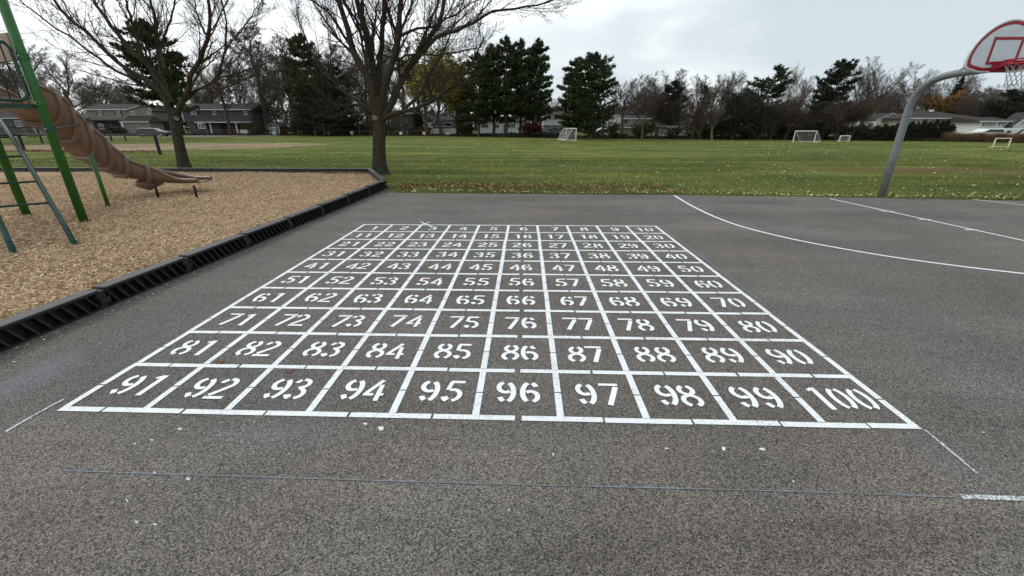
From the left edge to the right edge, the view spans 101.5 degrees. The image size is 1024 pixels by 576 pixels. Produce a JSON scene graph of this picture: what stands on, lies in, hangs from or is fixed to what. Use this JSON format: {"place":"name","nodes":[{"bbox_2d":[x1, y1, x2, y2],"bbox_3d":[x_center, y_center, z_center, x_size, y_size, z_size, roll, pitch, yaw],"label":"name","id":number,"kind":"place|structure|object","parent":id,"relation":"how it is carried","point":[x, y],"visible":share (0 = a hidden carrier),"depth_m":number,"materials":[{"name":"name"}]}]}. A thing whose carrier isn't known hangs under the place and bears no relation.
{"place":"outdoors","nodes":[
{"label":"outdoors","id":0,"kind":"place"},
{"bbox_2d":[0,110,42,133],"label":"house","id":1,"kind":"structure","parent":0,"point":[10,119],"depth_m":102.67,"materials":[{"name":"grey"}]},
{"bbox_2d":[3,143,329,151],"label":"infield dirt","id":2,"kind":"structure","parent":0,"point":[133,147],"depth_m":39.67,"materials":[{"name":"brown soil"}]},
{"bbox_2d":[0,172,376,318],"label":"woodchip ground","id":3,"kind":"structure","parent":0,"point":[20,175],"depth_m":7.44,"materials":[{"name":"brown wood"}]},
{"bbox_2d":[0,0,212,252],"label":"playground structure","id":4,"kind":"object","parent":3,"relation":"on","point":[59,121],"visible":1,"depth_m":8.06,"materials":[{"name":"metal"}]},
{"bbox_2d":[390,110,415,133],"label":"house","id":5,"kind":"structure","parent":0,"point":[395,121],"depth_m":112.64,"materials":[{"name":"grey"}]},
{"bbox_2d":[429,115,468,127],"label":"house","id":6,"kind":"structure","parent":0,"point":[446,121],"depth_m":106.14,"materials":[{"name":"grey"}]},
{"bbox_2d":[480,116,530,133],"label":"house","id":7,"kind":"structure","parent":0,"point":[499,127],"depth_m":99.31,"materials":[{"name":"white"}]},
{"bbox_2d":[0,188,1023,575],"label":"asphalt","id":8,"kind":"structure","parent":0,"point":[956,386],"depth_m":2.75,"materials":[{"name":"grey asphalt"}]},
{"bbox_2d":[0,289,108,352],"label":"border timber","id":9,"kind":"object","parent":8,"relation":"on","point":[25,326],"visible":0.96,"depth_m":3.83,"materials":[{"name":"black plastic"}]},
{"bbox_2d":[91,257,190,305],"bbox_3d":[-4.218,-0.095,4.808,0.154,0.222,1.190,1,21,3],"label":"border timber","id":10,"kind":"object","parent":8,"relation":"on","point":[127,286],"visible":0.94,"depth_m":4.74,"materials":[{"name":"black plastic"}]},
{"bbox_2d":[178,234,249,270],"bbox_3d":[-4.160,-0.510,5.880,0.154,0.226,1.250,1,21,3],"label":"border timber","id":11,"kind":"object","parent":8,"relation":"on","point":[204,256],"visible":0.93,"depth_m":5.81,"materials":[{"name":"black plastic"}]},
{"bbox_2d":[239,218,291,246],"bbox_3d":[-4.101,-0.944,6.997,0.154,0.230,1.290,1,21,3],"label":"border timber","id":12,"kind":"object","parent":8,"relation":"on","point":[265,232],"visible":0.92,"depth_m":6.95,"materials":[{"name":"black plastic"}]},
{"bbox_2d":[283,205,323,228],"bbox_3d":[-4.039,-1.390,8.147,0.154,0.234,1.320,1,21,3],"label":"border timber","id":13,"kind":"object","parent":8,"relation":"on","point":[304,216],"visible":0.92,"depth_m":8.12,"materials":[{"name":"black plastic"}]},
{"bbox_2d":[317,195,349,215],"bbox_3d":[-3.976,-1.854,9.333,0.154,0.247,1.370,1,21,3],"label":"border timber","id":14,"kind":"object","parent":8,"relation":"on","point":[334,204],"visible":0.9,"depth_m":9.29,"materials":[{"name":"black plastic"}]},
{"bbox_2d":[343,187,369,204],"bbox_3d":[-3.910,-2.337,10.566,0.154,0.262,1.420,1,21,3],"label":"border timber","id":15,"kind":"object","parent":8,"relation":"on","point":[357,195],"visible":0.88,"depth_m":10.53,"materials":[{"name":"black plastic"}]},
{"bbox_2d":[365,180,386,195],"bbox_3d":[-3.842,-2.839,11.844,0.154,0.277,1.470,1,21,3],"label":"border timber","id":16,"kind":"object","parent":8,"relation":"on","point":[376,187],"visible":0.89,"depth_m":11.81,"materials":[{"name":"black plastic"}]},
{"bbox_2d":[57,224,921,428],"bbox_3d":[-0.148,-0.182,5.317,5.573,0.002,5.691,1,21,2],"label":"number chart","id":17,"kind":"object","parent":8,"relation":"on","point":[475,415],"visible":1,"depth_m":3.48,"materials":[{"name":"white paint"}]},
{"bbox_2d":[63,470,954,496],"bbox_3d":[-0.101,1.024,2.193,4.685,0.001,0.013,1,21,2],"label":"chalk line","id":18,"kind":"object","parent":8,"relation":"on","point":[512,484],"visible":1,"depth_m":2.19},
{"bbox_2d":[673,195,1023,273],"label":"court line","id":19,"kind":"object","parent":8,"relation":"on","point":[843,248],"visible":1,"depth_m":6.39,"materials":[{"name":"paint"}]},
{"bbox_2d":[958,494,1023,500],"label":"court line","id":20,"kind":"object","parent":8,"relation":"on","point":[994,497],"visible":1,"depth_m":2.11,"materials":[{"name":"white paint"}]},
{"bbox_2d":[0,128,1023,200],"bbox_3d":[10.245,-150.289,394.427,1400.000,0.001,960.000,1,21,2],"label":"ground","id":21,"kind":"structure","parent":0,"point":[477,146],"depth_m":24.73,"materials":[{"name":"green plant"}]},
{"bbox_2d":[0,39,56,136],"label":"bare tree","id":22,"kind":"object","parent":21,"relation":"on","point":[28,130],"visible":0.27,"depth_m":74.99,"materials":[{"name":"grey plant"}]},
{"bbox_2d":[11,66,97,113],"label":"bare tree","id":23,"kind":"object","parent":21,"relation":"on","point":[59,89],"visible":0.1,"depth_m":116.00,"materials":[{"name":"grey plant"}]},
{"bbox_2d":[0,50,127,111],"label":"bare tree","id":24,"kind":"object","parent":21,"relation":"on","point":[66,92],"visible":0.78,"depth_m":59.38,"materials":[{"name":"grey plant"}]},
{"bbox_2d":[0,133,161,154],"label":"chain link fence","id":25,"kind":"object","parent":21,"relation":"on","point":[154,137],"visible":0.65,"depth_m":28.67,"materials":[{"name":"grey metal"}]},
{"bbox_2d":[57,69,138,107],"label":"bare tree","id":26,"kind":"object","parent":21,"relation":"on","point":[108,92],"visible":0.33,"depth_m":121.90,"materials":[{"name":"grey plant"}]},
{"bbox_2d":[100,88,162,104],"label":"bare tree","id":27,"kind":"object","parent":21,"relation":"on","point":[120,98],"visible":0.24,"depth_m":114.98,"materials":[{"name":"grey plant"}]},
{"bbox_2d":[82,104,184,133],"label":"house","id":28,"kind":"structure","parent":21,"relation":"on","point":[131,118],"depth_m":97.08,"materials":[{"name":"beige"}]},
{"bbox_2d":[136,128,170,136],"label":"parked car","id":29,"kind":"object","parent":21,"relation":"on","point":[150,131],"visible":0.88,"depth_m":78.75,"materials":[{"name":"paint"}]},
{"bbox_2d":[109,16,200,127],"bbox_3d":[-53.491,-31.229,62.687,10.235,16.700,10.138,1,21,2],"label":"pine tree","id":30,"kind":"object","parent":21,"relation":"on","point":[173,72],"visible":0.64,"depth_m":61.19,"materials":[{"name":"green plant"}]},
{"bbox_2d":[9,0,317,167],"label":"maple tree","id":31,"kind":"object","parent":21,"relation":"on","point":[162,90],"visible":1,"depth_m":16.15,"materials":[{"name":"brown plant"}]},
{"bbox_2d":[159,74,226,116],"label":"bare tree","id":32,"kind":"object","parent":21,"relation":"on","point":[199,100],"visible":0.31,"depth_m":116.82,"materials":[{"name":"brown plant"}]},
{"bbox_2d":[186,40,256,103],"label":"bare tree","id":33,"kind":"object","parent":21,"relation":"on","point":[227,69],"visible":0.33,"depth_m":108.12,"materials":[{"name":"brown plant"}]},
{"bbox_2d":[208,62,239,133],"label":"bare tree","id":34,"kind":"object","parent":21,"relation":"on","point":[222,98],"visible":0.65,"depth_m":89.80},
{"bbox_2d":[182,103,271,133],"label":"house","id":35,"kind":"structure","parent":21,"relation":"on","point":[209,118],"depth_m":100.44,"materials":[{"name":"grey"}]},
{"bbox_2d":[213,26,282,131],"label":"bare tree","id":36,"kind":"object","parent":21,"relation":"on","point":[265,121],"visible":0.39,"depth_m":97.67,"materials":[{"name":"grey plant"}]},
{"bbox_2d":[237,121,268,134],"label":"bush","id":37,"kind":"object","parent":21,"relation":"on","point":[257,128],"visible":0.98,"depth_m":90.19,"materials":[{"name":"green plant"}]},
{"bbox_2d":[232,69,291,122],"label":"bare tree","id":38,"kind":"object","parent":21,"relation":"on","point":[265,100],"visible":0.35,"depth_m":97.92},
{"bbox_2d":[245,50,294,124],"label":"bare tree","id":39,"kind":"object","parent":21,"relation":"on","point":[269,93],"visible":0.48,"depth_m":91.45,"materials":[{"name":"grey plant"}]},
{"bbox_2d":[257,33,294,132],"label":"bare tree","id":40,"kind":"object","parent":21,"relation":"on","point":[276,37],"visible":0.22,"depth_m":101.83,"materials":[{"name":"brown plant"}]},
{"bbox_2d":[270,72,311,134],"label":"bare tree","id":41,"kind":"object","parent":21,"relation":"on","point":[291,102],"visible":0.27,"depth_m":88.00,"materials":[{"name":"brown plant"}]},
{"bbox_2d":[278,31,335,135],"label":"pine tree","id":42,"kind":"object","parent":21,"relation":"on","point":[295,91],"visible":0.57,"depth_m":80.32,"materials":[{"name":"green plant"}]},
{"bbox_2d":[282,87,357,135],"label":"pine tree","id":43,"kind":"object","parent":21,"relation":"on","point":[309,122],"visible":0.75,"depth_m":81.07,"materials":[{"name":"green plant"}]},
{"bbox_2d":[311,37,364,117],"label":"bare tree","id":44,"kind":"object","parent":21,"relation":"on","point":[352,67],"visible":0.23,"depth_m":90.19,"materials":[{"name":"grey plant"}]},
{"bbox_2d":[315,63,365,135],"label":"pine tree","id":45,"kind":"object","parent":21,"relation":"on","point":[334,89],"visible":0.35,"depth_m":83.42,"materials":[{"name":"green plant"}]},
{"bbox_2d":[322,53,361,135],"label":"bare tree","id":46,"kind":"object","parent":21,"relation":"on","point":[339,65],"visible":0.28,"depth_m":86.09,"materials":[{"name":"brown plant"}]},
{"bbox_2d":[327,78,371,135],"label":"bare tree","id":47,"kind":"object","parent":21,"relation":"on","point":[354,107],"visible":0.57,"depth_m":83.93,"materials":[{"name":"brown plant"}]},
{"bbox_2d":[332,36,403,133],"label":"bare tree","id":48,"kind":"object","parent":21,"relation":"on","point":[384,66],"visible":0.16,"depth_m":103.37,"materials":[{"name":"grey plant"}]},
{"bbox_2d":[382,42,410,133],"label":"bare tree","id":49,"kind":"object","parent":21,"relation":"on","point":[402,95],"visible":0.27,"depth_m":91.71,"materials":[{"name":"brown plant"}]},
{"bbox_2d":[269,0,581,174],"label":"maple tree","id":50,"kind":"object","parent":21,"relation":"on","point":[379,111],"visible":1,"depth_m":14.74,"materials":[{"name":"brown plant"}]},
{"bbox_2d":[400,33,469,134],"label":"bare tree","id":51,"kind":"object","parent":21,"relation":"on","point":[416,82],"visible":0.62,"depth_m":81.30,"materials":[{"name":"brown plant"}]},
{"bbox_2d":[404,53,467,133],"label":"bare tree","id":52,"kind":"object","parent":21,"relation":"on","point":[438,105],"visible":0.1,"depth_m":93.51,"materials":[{"name":"brown plant"}]},
{"bbox_2d":[440,70,475,135],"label":"bare tree","id":53,"kind":"object","parent":21,"relation":"on","point":[453,101],"visible":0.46,"depth_m":81.14,"materials":[{"name":"brown plant"}]},
{"bbox_2d":[450,98,472,136],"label":"evergreen tree","id":54,"kind":"object","parent":21,"relation":"on","point":[461,125],"visible":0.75,"depth_m":78.58,"materials":[{"name":"green plant"}]},
{"bbox_2d":[457,51,502,136],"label":"pine tree","id":55,"kind":"object","parent":21,"relation":"on","point":[483,95],"visible":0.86,"depth_m":75.11,"materials":[{"name":"green plant"}]},
{"bbox_2d":[471,42,511,132],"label":"pine tree","id":56,"kind":"object","parent":21,"relation":"on","point":[487,55],"visible":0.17,"depth_m":78.00,"materials":[{"name":"green plant"}]},
{"bbox_2d":[484,34,529,133],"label":"pine tree","id":57,"kind":"object","parent":21,"relation":"on","point":[507,101],"visible":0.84,"depth_m":75.05,"materials":[{"name":"green plant"}]},
{"bbox_2d":[0,133,1023,142],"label":"weeds","id":58,"kind":"object","parent":21,"relation":"on","point":[605,137],"visible":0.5,"depth_m":66.21,"materials":[{"name":"green plant"}]},
{"bbox_2d":[12,141,1021,196],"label":"fallen leaves","id":59,"kind":"object","parent":21,"relation":"on","point":[647,170],"visible":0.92,"depth_m":21.94,"materials":[{"name":"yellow plant"}]},
{"bbox_2d":[502,37,543,133],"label":"pine tree","id":60,"kind":"object","parent":21,"relation":"on","point":[520,44],"visible":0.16,"depth_m":77.06,"materials":[{"name":"green plant"}]},
{"bbox_2d":[516,120,543,136],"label":"bush","id":61,"kind":"object","parent":21,"relation":"on","point":[527,127],"visible":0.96,"depth_m":72.34,"materials":[{"name":"red plant"}]},
{"bbox_2d":[516,36,555,121],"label":"pine tree","id":62,"kind":"object","parent":21,"relation":"on","point":[539,101],"visible":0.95,"depth_m":74.80,"materials":[{"name":"green plant"}]},
{"bbox_2d":[77,92,999,131],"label":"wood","id":63,"kind":"object","parent":21,"relation":"on","point":[281,117],"visible":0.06,"depth_m":144.68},
{"bbox_2d":[390,179,691,194],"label":"leaf litter","id":64,"kind":"object","parent":21,"relation":"on","point":[456,183],"visible":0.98,"depth_m":13.10,"materials":[{"name":"brown plant"}]},
{"bbox_2d":[553,58,590,138],"bbox_3d":[8.840,-27.140,60.122,5.870,10.885,5.718,1,21,2],"label":"pine tree","id":65,"kind":"object","parent":21,"relation":"on","point":[565,108],"visible":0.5,"depth_m":59.56,"materials":[{"name":"green plant"}]},
{"bbox_2d":[561,50,621,139],"bbox_3d":[11.335,-26.705,58.239,8.918,11.416,8.581,1,21,2],"label":"pine tree","id":66,"kind":"object","parent":21,"relation":"on","point":[599,71],"visible":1,"depth_m":56.83,"materials":[{"name":"green plant"}]},
{"bbox_2d":[597,74,658,133],"bbox_3d":[17.937,-28.106,64.767,10.464,9.385,7.690,-5,22,-12],"label":"bare tree","id":67,"kind":"object","parent":21,"relation":"on","point":[633,86],"visible":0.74,"depth_m":64.11,"materials":[{"name":"grey plant"}]},
{"bbox_2d":[606,114,651,135],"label":"house","id":68,"kind":"structure","parent":21,"relation":"on","point":[628,120],"depth_m":75.04,"materials":[{"name":"white"}]},
{"bbox_2d":[630,121,654,137],"bbox_3d":[20.318,-24.619,64.851,3.969,2.887,6.773,8,22,19],"label":"bush","id":69,"kind":"object","parent":21,"relation":"on","point":[647,129],"visible":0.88,"depth_m":63.98,"materials":[{"name":"green plant"}]},
{"bbox_2d":[628,92,669,139],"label":"bare tree","id":70,"kind":"object","parent":21,"relation":"on","point":[644,102],"visible":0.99,"depth_m":59.13,"materials":[{"name":"grey plant"}]},
{"bbox_2d":[640,70,687,135],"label":"bare tree","id":71,"kind":"object","parent":21,"relation":"on","point":[655,88],"visible":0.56,"depth_m":72.94,"materials":[{"name":"grey plant"}]},
{"bbox_2d":[648,90,682,139],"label":"bare tree","id":72,"kind":"object","parent":21,"relation":"on","point":[661,112],"visible":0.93,"depth_m":59.12,"materials":[{"name":"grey plant"}]},
{"bbox_2d":[654,80,689,124],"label":"pine tree","id":73,"kind":"object","parent":21,"relation":"on","point":[669,88],"visible":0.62,"depth_m":71.47,"materials":[{"name":"green plant"}]},
{"bbox_2d":[675,88,716,139],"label":"bare tree","id":74,"kind":"object","parent":21,"relation":"on","point":[700,109],"visible":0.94,"depth_m":59.03,"materials":[{"name":"grey plant"}]},
{"bbox_2d":[671,100,725,139],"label":"bare tree","id":75,"kind":"object","parent":21,"relation":"on","point":[706,113],"visible":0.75,"depth_m":58.71,"materials":[{"name":"brown plant"}]},
{"bbox_2d":[681,118,721,138],"bbox_3d":[28.838,-24.737,63.735,6.266,3.868,6.836,1,21,2],"label":"bush","id":76,"kind":"object","parent":21,"relation":"on","point":[708,130],"visible":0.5,"depth_m":62.91,"materials":[{"name":"green plant"}]},
{"bbox_2d":[684,73,731,110],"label":"bare tree","id":77,"kind":"object","parent":21,"relation":"on","point":[697,76],"visible":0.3,"depth_m":76.47,"materials":[{"name":"grey plant"}]},
{"bbox_2d":[687,99,730,139],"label":"bare tree","id":78,"kind":"object","parent":21,"relation":"on","point":[716,111],"visible":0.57,"depth_m":59.20,"materials":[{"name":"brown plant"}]},
{"bbox_2d":[403,186,1023,199],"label":"fallen leaves","id":79,"kind":"object","parent":21,"relation":"on","point":[414,190],"visible":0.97,"depth_m":11.60,"materials":[{"name":"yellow plant"}]},
{"bbox_2d":[694,70,747,109],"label":"bare tree","id":80,"kind":"object","parent":21,"relation":"on","point":[727,88],"visible":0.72,"depth_m":72.86,"materials":[{"name":"grey plant"}]},
{"bbox_2d":[710,86,767,139],"bbox_3d":[31.726,-24.707,59.403,8.053,7.332,7.154,1,21,2],"label":"juniper tree","id":81,"kind":"object","parent":21,"relation":"on","point":[736,98],"visible":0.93,"depth_m":58.10,"materials":[{"name":"green plant"}]},
{"bbox_2d":[742,101,781,139],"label":"juniper tree","id":82,"kind":"object","parent":21,"relation":"on","point":[757,129],"visible":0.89,"depth_m":57.78,"materials":[{"name":"green plant"}]},
{"bbox_2d":[745,64,794,136],"bbox_3d":[37.620,-28.205,63.430,7.700,10.549,7.582,1,21,2],"label":"pine tree","id":83,"kind":"object","parent":21,"relation":"on","point":[773,87],"visible":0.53,"depth_m":61.23,"materials":[{"name":"green plant"}]},
{"bbox_2d":[749,96,813,139],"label":"bare tree","id":84,"kind":"object","parent":21,"relation":"on","point":[781,113],"visible":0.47,"depth_m":58.35,"materials":[{"name":"grey plant"}]},
{"bbox_2d":[781,62,816,134],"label":"bare tree","id":85,"kind":"object","parent":21,"relation":"on","point":[805,89],"visible":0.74,"depth_m":63.72,"materials":[{"name":"grey plant"}]},
{"bbox_2d":[769,98,834,139],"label":"bare tree","id":86,"kind":"object","parent":21,"relation":"on","point":[790,122],"visible":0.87,"depth_m":56.72,"materials":[{"name":"brown plant"}]},
{"bbox_2d":[804,101,837,139],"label":"juniper tree","id":87,"kind":"object","parent":21,"relation":"on","point":[815,107],"visible":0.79,"depth_m":56.61,"materials":[{"name":"green plant"}]},
{"bbox_2d":[795,106,853,139],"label":"bare tree","id":88,"kind":"object","parent":21,"relation":"on","point":[834,120],"visible":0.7,"depth_m":56.20,"materials":[{"name":"brown plant"}]},
{"bbox_2d":[804,58,864,125],"bbox_3d":[48.842,-28.735,63.669,7.285,11.299,7.433,1,21,2],"label":"pine tree","id":89,"kind":"object","parent":21,"relation":"on","point":[845,67],"visible":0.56,"depth_m":61.80,"materials":[{"name":"green plant"}]},
{"bbox_2d":[831,99,880,139],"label":"bare tree","id":90,"kind":"object","parent":21,"relation":"on","point":[845,120],"visible":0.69,"depth_m":56.32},
{"bbox_2d":[843,96,882,139],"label":"bare tree","id":91,"kind":"object","parent":21,"relation":"on","point":[864,119],"visible":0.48,"depth_m":56.52,"materials":[{"name":"grey plant"}]},
{"bbox_2d":[830,92,897,139],"bbox_3d":[45.943,-23.530,57.526,8.726,6.015,8.056,-8,22,-20],"label":"bare tree","id":92,"kind":"object","parent":21,"relation":"on","point":[833,104],"visible":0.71,"depth_m":56.22,"materials":[{"name":"brown plant"}]},
{"bbox_2d":[850,113,896,127],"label":"house","id":93,"kind":"structure","parent":21,"relation":"on","point":[878,121],"depth_m":85.61,"materials":[{"name":"white"}]},
{"bbox_2d":[848,55,925,125],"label":"bare tree","id":94,"kind":"object","parent":21,"relation":"on","point":[866,92],"visible":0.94,"depth_m":67.48,"materials":[{"name":"grey plant"}]},
{"bbox_2d":[862,78,925,112],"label":"bare tree","id":95,"kind":"object","parent":21,"relation":"on","point":[888,108],"visible":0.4,"depth_m":93.39,"materials":[{"name":"brown plant"}]},
{"bbox_2d":[878,88,932,113],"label":"bare tree","id":96,"kind":"object","parent":21,"relation":"on","point":[898,106],"visible":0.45,"depth_m":90.02,"materials":[{"name":"grey plant"}]},
{"bbox_2d":[889,69,947,110],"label":"bare tree","id":97,"kind":"object","parent":21,"relation":"on","point":[914,87],"visible":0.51,"depth_m":93.57,"materials":[{"name":"grey plant"}]},
{"bbox_2d":[917,89,971,113],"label":"bare tree","id":98,"kind":"object","parent":21,"relation":"on","point":[934,104],"visible":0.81,"depth_m":89.57,"materials":[{"name":"brown plant"}]},
{"bbox_2d":[877,19,1023,196],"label":"basketball hoop","id":99,"kind":"object","parent":21,"relation":"on","point":[998,48],"visible":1,"depth_m":8.38,"materials":[{"name":"metal"}]},
{"bbox_2d":[935,74,986,97],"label":"bare tree","id":100,"kind":"object","parent":21,"relation":"on","point":[968,89],"visible":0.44,"depth_m":101.59,"materials":[{"name":"grey plant"}]},
{"bbox_2d":[933,113,1023,132],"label":"house","id":101,"kind":"structure","parent":21,"relation":"on","point":[970,124],"depth_m":71.23,"materials":[{"name":"white"}]},
{"bbox_2d":[947,94,1009,116],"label":"bare tree","id":102,"kind":"object","parent":21,"relation":"on","point":[960,106],"visible":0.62,"depth_m":83.59,"materials":[{"name":"brown plant"}]},
{"bbox_2d":[940,131,1023,141],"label":"ornamental grass","id":103,"kind":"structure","parent":21,"relation":"on","point":[979,135],"depth_m":51.17,"materials":[{"name":"green plant"}]},
{"bbox_2d":[975,88,1023,118],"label":"pine tree","id":104,"kind":"object","parent":21,"relation":"on","point":[1017,102],"visible":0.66,"depth_m":77.80,"materials":[{"name":"green plant"}]},
{"bbox_2d":[0,0,1023,127],"label":"sky","id":105,"kind":"structure","parent":0,"point":[711,38],"materials":[{"name":"white"}]},
{"bbox_2d":[4,191,1020,570],"bbox_3d":[4.966,-0.714,6.685,18.131,0.011,12.102,1,21,2],"label":"grit","id":106,"kind":"object","parent":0,"point":[334,337],"visible":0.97,"depth_m":4.05,"materials":[{"name":"gravel"}]},
{"bbox_2d":[540,112,571,133],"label":"house","id":107,"kind":"structure","parent":0,"point":[551,123],"depth_m":93.17,"materials":[{"name":"white"}]},
{"bbox_2d":[882,110,971,133],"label":"house","id":108,"kind":"structure","parent":0,"point":[921,116],"depth_m":80.79,"materials":[{"name":"beige"}]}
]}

